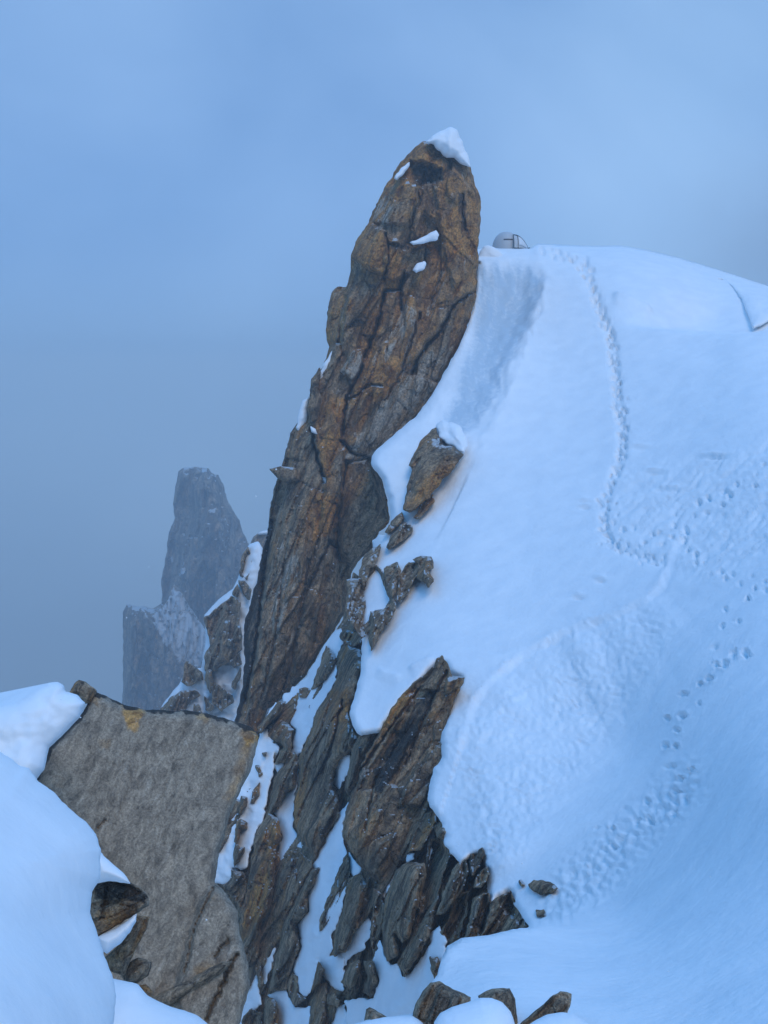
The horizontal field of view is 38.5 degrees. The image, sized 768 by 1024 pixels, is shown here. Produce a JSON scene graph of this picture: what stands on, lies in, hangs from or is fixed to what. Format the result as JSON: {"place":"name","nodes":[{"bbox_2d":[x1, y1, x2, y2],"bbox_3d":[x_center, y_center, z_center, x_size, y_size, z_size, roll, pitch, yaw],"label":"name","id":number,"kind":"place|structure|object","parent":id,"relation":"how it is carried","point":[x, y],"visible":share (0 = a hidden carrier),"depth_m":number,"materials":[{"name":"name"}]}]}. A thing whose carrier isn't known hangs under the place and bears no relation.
{"place":"outdoors","nodes":[
{"label":"outdoors","id":0,"kind":"place"},
{"bbox_2d":[0,682,84,778],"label":"snow bank","id":1,"kind":"structure","parent":0,"point":[37,722],"depth_m":11.22,"materials":[{"name":"white snow"}]},
{"bbox_2d":[0,752,115,1023],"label":"snow bank","id":2,"kind":"structure","parent":0,"point":[54,967],"depth_m":5.00,"materials":[{"name":"white snow"}]},
{"bbox_2d":[90,881,148,935],"bbox_3d":[-2.240,3.212,9.100,0.476,0.865,1.390,-2,6,-18],"label":"banded boulder","id":3,"kind":"object","parent":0,"point":[113,904],"visible":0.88,"depth_m":8.52,"materials":[{"name":"stone"}]},
{"bbox_2d":[98,853,129,883],"bbox_3d":[-2.159,2.729,8.597,0.273,0.612,1.068,-2,6,-17],"label":"snow pocket","id":4,"kind":"object","parent":3,"relation":"on","point":[109,871],"visible":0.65,"depth_m":8.11,"materials":[{"name":"white snow"}]},
{"bbox_2d":[105,916,149,975],"bbox_3d":[-2.342,3.875,9.912,0.392,0.957,1.262,-2,6,-17],"label":"wedge rock","id":5,"kind":"object","parent":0,"point":[118,958],"visible":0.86,"depth_m":9.36,"materials":[{"name":"stone"}]},
{"bbox_2d":[98,914,136,953],"bbox_3d":[-2.155,3.361,8.816,0.296,0.593,0.858,-2,6,-17],"label":"snow pocket","id":6,"kind":"object","parent":5,"relation":"on","point":[110,940],"visible":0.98,"depth_m":8.43,"materials":[{"name":"white snow"}]},
{"bbox_2d":[121,958,151,982],"bbox_3d":[-2.335,4.286,10.298,0.267,0.673,1.134,-2,6,-16],"label":"wedge rock","id":7,"kind":"object","parent":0,"point":[138,970],"visible":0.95,"depth_m":9.79,"materials":[{"name":"stone"}]},
{"bbox_2d":[139,984,152,997],"bbox_3d":[-2.215,4.421,10.125,0.143,0.515,0.838,-2,6,-15],"label":"wedge rock","id":8,"kind":"object","parent":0,"point":[147,990],"visible":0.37,"depth_m":9.74,"materials":[{"name":"stone"}]},
{"bbox_2d":[37,680,259,1023],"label":"flat boulder","id":9,"kind":"object","parent":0,"point":[149,797],"visible":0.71,"depth_m":13.01,"materials":[{"name":"stone"}]},
{"bbox_2d":[113,979,206,1023],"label":"snow bank","id":10,"kind":"structure","parent":0,"point":[135,1003],"depth_m":7.64,"materials":[{"name":"white snow"}]},
{"bbox_2d":[122,467,282,734],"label":"pinnacle","id":11,"kind":"object","parent":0,"point":[164,641],"visible":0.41,"depth_m":336.40,"materials":[{"name":"stone"}]},
{"bbox_2d":[160,530,267,720],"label":"rock crag","id":12,"kind":"structure","parent":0,"point":[213,685],"depth_m":82.03,"materials":[{"name":"stone"}]},
{"bbox_2d":[215,535,487,1023],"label":"rock wall","id":13,"kind":"structure","parent":0,"point":[397,992],"depth_m":35.02,"materials":[{"name":"stone"}]},
{"bbox_2d":[222,869,246,909],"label":"rock block","id":14,"kind":"object","parent":13,"relation":"attached to","point":[235,886],"visible":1,"depth_m":40.45,"materials":[{"name":"stone"}]},
{"bbox_2d":[233,843,244,866],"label":"rock block","id":15,"kind":"object","parent":13,"relation":"attached to","point":[238,852],"visible":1,"depth_m":40.72,"materials":[{"name":"stone"}]},
{"bbox_2d":[234,819,247,843],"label":"rock block","id":16,"kind":"object","parent":13,"relation":"attached to","point":[241,824],"visible":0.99,"depth_m":41.60,"materials":[{"name":"stone"}]},
{"bbox_2d":[237,796,247,814],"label":"rock block","id":17,"kind":"object","parent":13,"relation":"attached to","point":[242,806],"visible":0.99,"depth_m":42.50,"materials":[{"name":"stone"}]},
{"bbox_2d":[241,1008,261,1023],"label":"rock block","id":18,"kind":"object","parent":13,"relation":"attached to","point":[251,1016],"visible":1,"depth_m":38.34,"materials":[{"name":"stone"}]},
{"bbox_2d":[250,782,259,803],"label":"rock block","id":19,"kind":"object","parent":13,"relation":"attached to","point":[255,793],"visible":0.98,"depth_m":42.85,"materials":[{"name":"stone"}]},
{"bbox_2d":[255,765,262,776],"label":"rock block","id":20,"kind":"object","parent":13,"relation":"attached to","point":[258,770],"visible":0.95,"depth_m":43.42,"materials":[{"name":"stone"}]},
{"bbox_2d":[239,813,281,985],"bbox_3d":[-4.513,13.891,40.522,1.682,5.419,6.544,0,6,0],"label":"rock rib","id":21,"kind":"object","parent":13,"relation":"attached to","point":[255,909],"visible":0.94,"depth_m":39.10,"materials":[{"name":"stone"}]},
{"bbox_2d":[264,998,278,1023],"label":"rock block","id":22,"kind":"object","parent":13,"relation":"attached to","point":[271,1012],"visible":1,"depth_m":35.73,"materials":[{"name":"stone"}]},
{"bbox_2d":[257,701,285,732],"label":"rock block","id":23,"kind":"object","parent":13,"relation":"attached to","point":[275,711],"visible":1,"depth_m":44.58,"materials":[{"name":"stone"}]},
{"bbox_2d":[269,720,294,764],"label":"rock block","id":24,"kind":"object","parent":13,"relation":"attached to","point":[281,732],"visible":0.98,"depth_m":43.04,"materials":[{"name":"stone"}]},
{"bbox_2d":[266,753,298,814],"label":"rock spur","id":25,"kind":"structure","parent":13,"relation":"attached to","point":[284,780],"depth_m":41.09,"materials":[{"name":"stone"}]},
{"bbox_2d":[269,867,319,990],"bbox_3d":[-3.130,14.017,37.030,1.553,5.674,4.521,-1,6,-11],"label":"rock rib","id":26,"kind":"object","parent":13,"relation":"attached to","point":[287,951],"visible":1,"depth_m":35.69,"materials":[{"name":"stone"}]},
{"bbox_2d":[278,850,311,918],"bbox_3d":[-3.173,12.728,37.997,1.012,3.056,4.844,-1,6,-9],"label":"rock rib","id":27,"kind":"object","parent":13,"relation":"attached to","point":[296,856],"visible":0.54,"depth_m":36.62,"materials":[{"name":"stone"}]},
{"bbox_2d":[287,972,305,1005],"bbox_3d":[-2.898,15.649,35.804,0.496,1.857,3.931,-1,6,-10],"label":"rock block","id":28,"kind":"object","parent":13,"relation":"attached to","point":[296,998],"visible":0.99,"depth_m":35.04,"materials":[{"name":"stone"}]},
{"bbox_2d":[299,687,310,697],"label":"rock stone","id":29,"kind":"object","parent":13,"relation":"attached to","point":[304,692],"visible":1,"depth_m":45.21,"materials":[{"name":"stone"}]},
{"bbox_2d":[309,982,327,1023],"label":"rock rib","id":30,"kind":"object","parent":13,"relation":"attached to","point":[317,1009],"visible":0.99,"depth_m":32.03,"materials":[{"name":"stone"}]},
{"bbox_2d":[312,961,324,990],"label":"rock rib","id":31,"kind":"object","parent":13,"relation":"attached to","point":[320,969],"visible":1,"depth_m":32.00,"materials":[{"name":"stone"}]},
{"bbox_2d":[311,646,335,689],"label":"rock block","id":32,"kind":"object","parent":13,"relation":"attached to","point":[328,660],"visible":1,"depth_m":43.44,"materials":[{"name":"stone"}]},
{"bbox_2d":[293,645,361,858],"bbox_3d":[-2.042,8.187,39.379,2.567,6.322,9.787,0,6,0],"label":"rock rib","id":33,"kind":"object","parent":13,"relation":"attached to","point":[332,737],"visible":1,"depth_m":37.73,"materials":[{"name":"stone"}]},
{"bbox_2d":[327,993,339,1007],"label":"rock stone","id":34,"kind":"object","parent":13,"relation":"attached to","point":[333,999],"visible":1,"depth_m":30.73,"materials":[{"name":"stone"}]},
{"bbox_2d":[319,853,349,930],"bbox_3d":[-1.576,11.737,33.834,0.871,3.264,3.520,-1,6,-5],"label":"rock rib","id":35,"kind":"object","parent":13,"relation":"attached to","point":[342,875],"visible":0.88,"depth_m":32.82,"materials":[{"name":"stone"}]},
{"bbox_2d":[333,873,366,955],"bbox_3d":[-1.013,11.682,31.484,0.881,3.548,4.736,0,6,-5],"label":"rock rib","id":36,"kind":"object","parent":13,"relation":"attached to","point":[348,924],"visible":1,"depth_m":30.24,"materials":[{"name":"stone"}]},
{"bbox_2d":[339,630,360,645],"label":"rock block","id":37,"kind":"object","parent":13,"relation":"attached to","point":[349,638],"visible":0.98,"depth_m":42.27,"materials":[{"name":"stone"}]},
{"bbox_2d":[341,960,360,989],"bbox_3d":[-0.939,12.731,30.148,0.488,2.447,4.037,0,6,-3],"label":"rock block","id":38,"kind":"object","parent":13,"relation":"attached to","point":[350,976],"visible":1,"depth_m":28.75,"materials":[{"name":"stone"}]},
{"bbox_2d":[344,733,376,795],"bbox_3d":[-0.819,7.924,35.125,0.913,2.971,4.230,-1,6,-5],"label":"rock step","id":39,"kind":"object","parent":13,"relation":"attached to","point":[361,746],"visible":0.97,"depth_m":33.56,"materials":[{"name":"stone"}]},
{"bbox_2d":[363,960,377,997],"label":"rock block","id":40,"kind":"object","parent":13,"relation":"attached to","point":[371,983],"visible":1,"depth_m":27.43,"materials":[{"name":"stone"}]},
{"bbox_2d":[370,888,383,955],"bbox_3d":[-0.174,10.807,29.404,0.393,2.061,3.442,0,6,0],"label":"rock rib","id":41,"kind":"object","parent":13,"relation":"attached to","point":[377,916],"visible":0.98,"depth_m":28.42,"materials":[{"name":"stone"}]},
{"bbox_2d":[342,655,464,882],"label":"leaning slab","id":42,"kind":"structure","parent":13,"relation":"attached to","point":[389,794],"depth_m":29.70,"materials":[{"name":"stone"}]},
{"bbox_2d":[381,862,426,960],"bbox_3d":[0.462,9.683,27.267,1.049,3.504,5.138,0,6,0],"label":"rock buttress","id":43,"kind":"object","parent":13,"relation":"attached to","point":[402,899],"visible":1,"depth_m":25.59,"materials":[{"name":"stone"}]},
{"bbox_2d":[408,810,435,852],"bbox_3d":[0.975,8.172,28.292,0.739,1.724,3.286,0,6,0],"label":"hollow rock","id":44,"kind":"object","parent":13,"relation":"attached to","point":[423,829],"visible":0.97,"depth_m":27.46,"materials":[{"name":"stone"}]},
{"bbox_2d":[397,838,450,976],"bbox_3d":[0.921,9.423,26.098,1.223,3.497,5.076,0,6,0],"label":"rock rib","id":45,"kind":"object","parent":13,"relation":"attached to","point":[439,856],"visible":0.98,"depth_m":25.10,"materials":[{"name":"stone"}]},
{"bbox_2d":[429,956,439,978],"bbox_3d":[1.078,9.687,23.484,0.238,1.667,3.053,0,6,2],"label":"rock tooth","id":46,"kind":"object","parent":13,"relation":"attached to","point":[435,964],"visible":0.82,"depth_m":22.37,"materials":[{"name":"stone"}]},
{"bbox_2d":[434,822,445,839],"bbox_3d":[1.383,7.826,27.049,0.326,1.269,3.294,0,6,0],"label":"snow edge rock","id":47,"kind":"object","parent":13,"relation":"attached to","point":[440,831],"visible":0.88,"depth_m":25.96,"materials":[{"name":"stone"}]},
{"bbox_2d":[440,890,468,941],"bbox_3d":[1.498,8.746,23.799,0.635,1.942,2.883,0,6,0],"label":"rock block","id":48,"kind":"object","parent":13,"relation":"attached to","point":[460,903],"visible":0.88,"depth_m":23.26,"materials":[{"name":"stone"}]},
{"bbox_2d":[481,890,528,935],"bbox_3d":[2.294,7.955,21.292,0.920,2.089,4.415,0,6,0],"label":"rock cone","id":49,"kind":"object","parent":13,"relation":"attached to","point":[504,914],"visible":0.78,"depth_m":21.04,"materials":[{"name":"stone"}]},
{"bbox_2d":[0,0,767,710],"label":"sky","id":50,"kind":"structure","parent":0,"point":[188,188],"materials":[{"name":"blue"}]},
{"bbox_2d":[350,245,767,1023],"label":"snow slope","id":51,"kind":"structure","parent":0,"point":[602,765],"depth_m":30.43,"materials":[{"name":"white snow"}]},
{"bbox_2d":[234,127,480,733],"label":"rock pinnacle","id":52,"kind":"object","parent":51,"relation":"on","point":[400,306],"visible":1,"depth_m":52.41,"materials":[{"name":"stone"}]},
{"bbox_2d":[358,544,380,585],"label":"rock block","id":53,"kind":"object","parent":51,"relation":"on","point":[370,558],"visible":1,"depth_m":41.52,"materials":[{"name":"stone"}]},
{"bbox_2d":[344,565,395,638],"bbox_3d":[-0.486,3.108,39.661,1.801,1.845,7.175,0,6,0],"label":"rock cluster","id":54,"kind":"object","parent":51,"relation":"on","point":[355,606],"visible":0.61,"depth_m":38.69,"materials":[{"name":"stone"}]},
{"bbox_2d":[364,1007,385,1020],"bbox_3d":[-0.068,4.047,8.729,0.190,0.461,0.638,0,6,0],"label":"shelf boulder","id":55,"kind":"object","parent":51,"relation":"on","point":[371,1013],"visible":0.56,"depth_m":8.50,"materials":[{"name":"stone"}]},
{"bbox_2d":[368,606,388,650],"bbox_3d":[-0.176,3.850,37.776,0.692,1.309,4.772,0,6,0],"label":"rock spike","id":56,"kind":"object","parent":51,"relation":"on","point":[377,618],"visible":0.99,"depth_m":36.23,"materials":[{"name":"stone"}]},
{"bbox_2d":[355,1016,422,1023],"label":"snow mound","id":57,"kind":"object","parent":51,"relation":"on","point":[400,1020],"visible":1,"depth_m":8.06,"materials":[{"name":"white snow"}]},
{"bbox_2d":[385,525,394,534],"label":"rock block","id":58,"kind":"object","parent":51,"relation":"on","point":[389,529],"visible":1,"depth_m":43.10,"materials":[{"name":"stone"}]},
{"bbox_2d":[384,562,400,597],"bbox_3d":[0.304,2.369,39.993,0.636,1.059,4.999,0,6,0],"label":"rock block","id":59,"kind":"object","parent":51,"relation":"on","point":[392,572],"visible":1,"depth_m":38.95,"materials":[{"name":"stone"}]},
{"bbox_2d":[390,512,403,526],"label":"rock block","id":60,"kind":"object","parent":51,"relation":"on","point":[396,521],"visible":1,"depth_m":43.17,"materials":[{"name":"stone"}]},
{"bbox_2d":[386,522,412,549],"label":"rock block","id":61,"kind":"object","parent":51,"relation":"on","point":[404,531],"visible":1,"depth_m":42.21,"materials":[{"name":"stone"}]},
{"bbox_2d":[396,562,417,602],"bbox_3d":[0.900,2.395,39.291,0.728,1.218,4.485,0,6,4],"label":"rock block","id":62,"kind":"object","parent":51,"relation":"on","point":[408,574],"visible":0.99,"depth_m":38.55,"materials":[{"name":"stone"}]},
{"bbox_2d":[413,556,433,587],"bbox_3d":[1.374,2.010,38.936,0.695,0.928,5.154,0,6,0],"label":"rock block","id":63,"kind":"object","parent":51,"relation":"on","point":[425,565],"visible":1,"depth_m":37.72,"materials":[{"name":"stone"}]},
{"bbox_2d":[414,494,434,518],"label":"rock block","id":64,"kind":"object","parent":51,"relation":"on","point":[425,506],"visible":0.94,"depth_m":43.07,"materials":[{"name":"stone"}]},
{"bbox_2d":[403,420,466,512],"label":"tilted boulder","id":65,"kind":"object","parent":51,"relation":"on","point":[434,461],"visible":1,"depth_m":44.19,"materials":[{"name":"stone"}]},
{"bbox_2d":[413,981,470,1023],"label":"shelf boulder","id":66,"kind":"object","parent":51,"relation":"on","point":[435,1000],"visible":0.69,"depth_m":8.23,"materials":[{"name":"stone"}]},
{"bbox_2d":[436,859,468,914],"bbox_3d":[1.470,8.326,24.334,0.697,1.880,3.000,0,6,0],"label":"rock block","id":67,"kind":"object","parent":51,"relation":"on","point":[455,884],"visible":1,"depth_m":23.15,"materials":[{"name":"stone"}]},
{"bbox_2d":[434,998,514,1023],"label":"snow mound","id":68,"kind":"object","parent":51,"relation":"on","point":[485,1011],"visible":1,"depth_m":7.78,"materials":[{"name":"white snow"}]},
{"bbox_2d":[469,848,484,876],"bbox_3d":[2.026,7.649,24.242,0.322,1.207,2.941,0,6,3],"label":"rock fin","id":69,"kind":"object","parent":51,"relation":"on","point":[475,861],"visible":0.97,"depth_m":23.19,"materials":[{"name":"stone"}]},
{"bbox_2d":[464,892,490,937],"bbox_3d":[1.909,8.339,22.768,0.586,1.733,3.048,0,6,3],"label":"rock block","id":70,"kind":"object","parent":51,"relation":"on","point":[480,906],"visible":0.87,"depth_m":21.85,"materials":[{"name":"stone"}]},
{"bbox_2d":[473,866,489,887],"bbox_3d":[2.047,7.791,23.380,0.330,1.196,2.492,0,6,4],"label":"rock fin","id":71,"kind":"object","parent":51,"relation":"on","point":[482,876],"visible":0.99,"depth_m":22.50,"materials":[{"name":"stone"}]},
{"bbox_2d":[479,245,502,256],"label":"snow mound","id":72,"kind":"object","parent":51,"relation":"on","point":[488,251],"visible":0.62,"depth_m":60.38,"materials":[{"name":"white snow"}]},
{"bbox_2d":[478,988,517,1023],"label":"shelf boulder","id":73,"kind":"object","parent":51,"relation":"on","point":[505,996],"visible":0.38,"depth_m":8.37,"materials":[{"name":"stone"}]},
{"bbox_2d":[492,232,529,248],"bbox_3d":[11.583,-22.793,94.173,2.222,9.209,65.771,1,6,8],"label":"dome tent","id":74,"kind":"object","parent":51,"relation":"on","point":[506,240],"visible":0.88,"depth_m":62.55,"materials":[{"name":"grey fabric"}]},
{"bbox_2d":[518,235,527,248],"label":"door","id":75,"kind":"structure","parent":74,"relation":"in","point":[521,242],"depth_m":62.53,"materials":[{"name":"fabric"}]},
{"bbox_2d":[536,909,545,916],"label":"snow rock","id":76,"kind":"object","parent":51,"relation":"on","point":[540,913],"visible":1,"depth_m":18.59,"materials":[{"name":"stone"}]},
{"bbox_2d":[528,880,557,894],"bbox_3d":[2.928,6.966,20.421,0.394,0.869,2.025,0,6,0],"label":"snow rock","id":77,"kind":"object","parent":51,"relation":"on","point":[541,887],"visible":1,"depth_m":19.98,"materials":[{"name":"stone"}]},
{"bbox_2d":[520,991,571,1023],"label":"shelf boulder","id":78,"kind":"object","parent":51,"relation":"on","point":[560,1001],"visible":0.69,"depth_m":8.35,"materials":[{"name":"stone"}]},
{"bbox_2d":[530,1012,588,1023],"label":"snow mound","id":79,"kind":"object","parent":51,"relation":"on","point":[562,1018],"visible":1,"depth_m":7.83,"materials":[{"name":"white snow"}]},
{"bbox_2d":[718,276,767,328],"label":"snow cornice","id":80,"kind":"structure","parent":51,"relation":"on","point":[755,301],"depth_m":53.65,"materials":[{"name":"white snow"}]}
]}

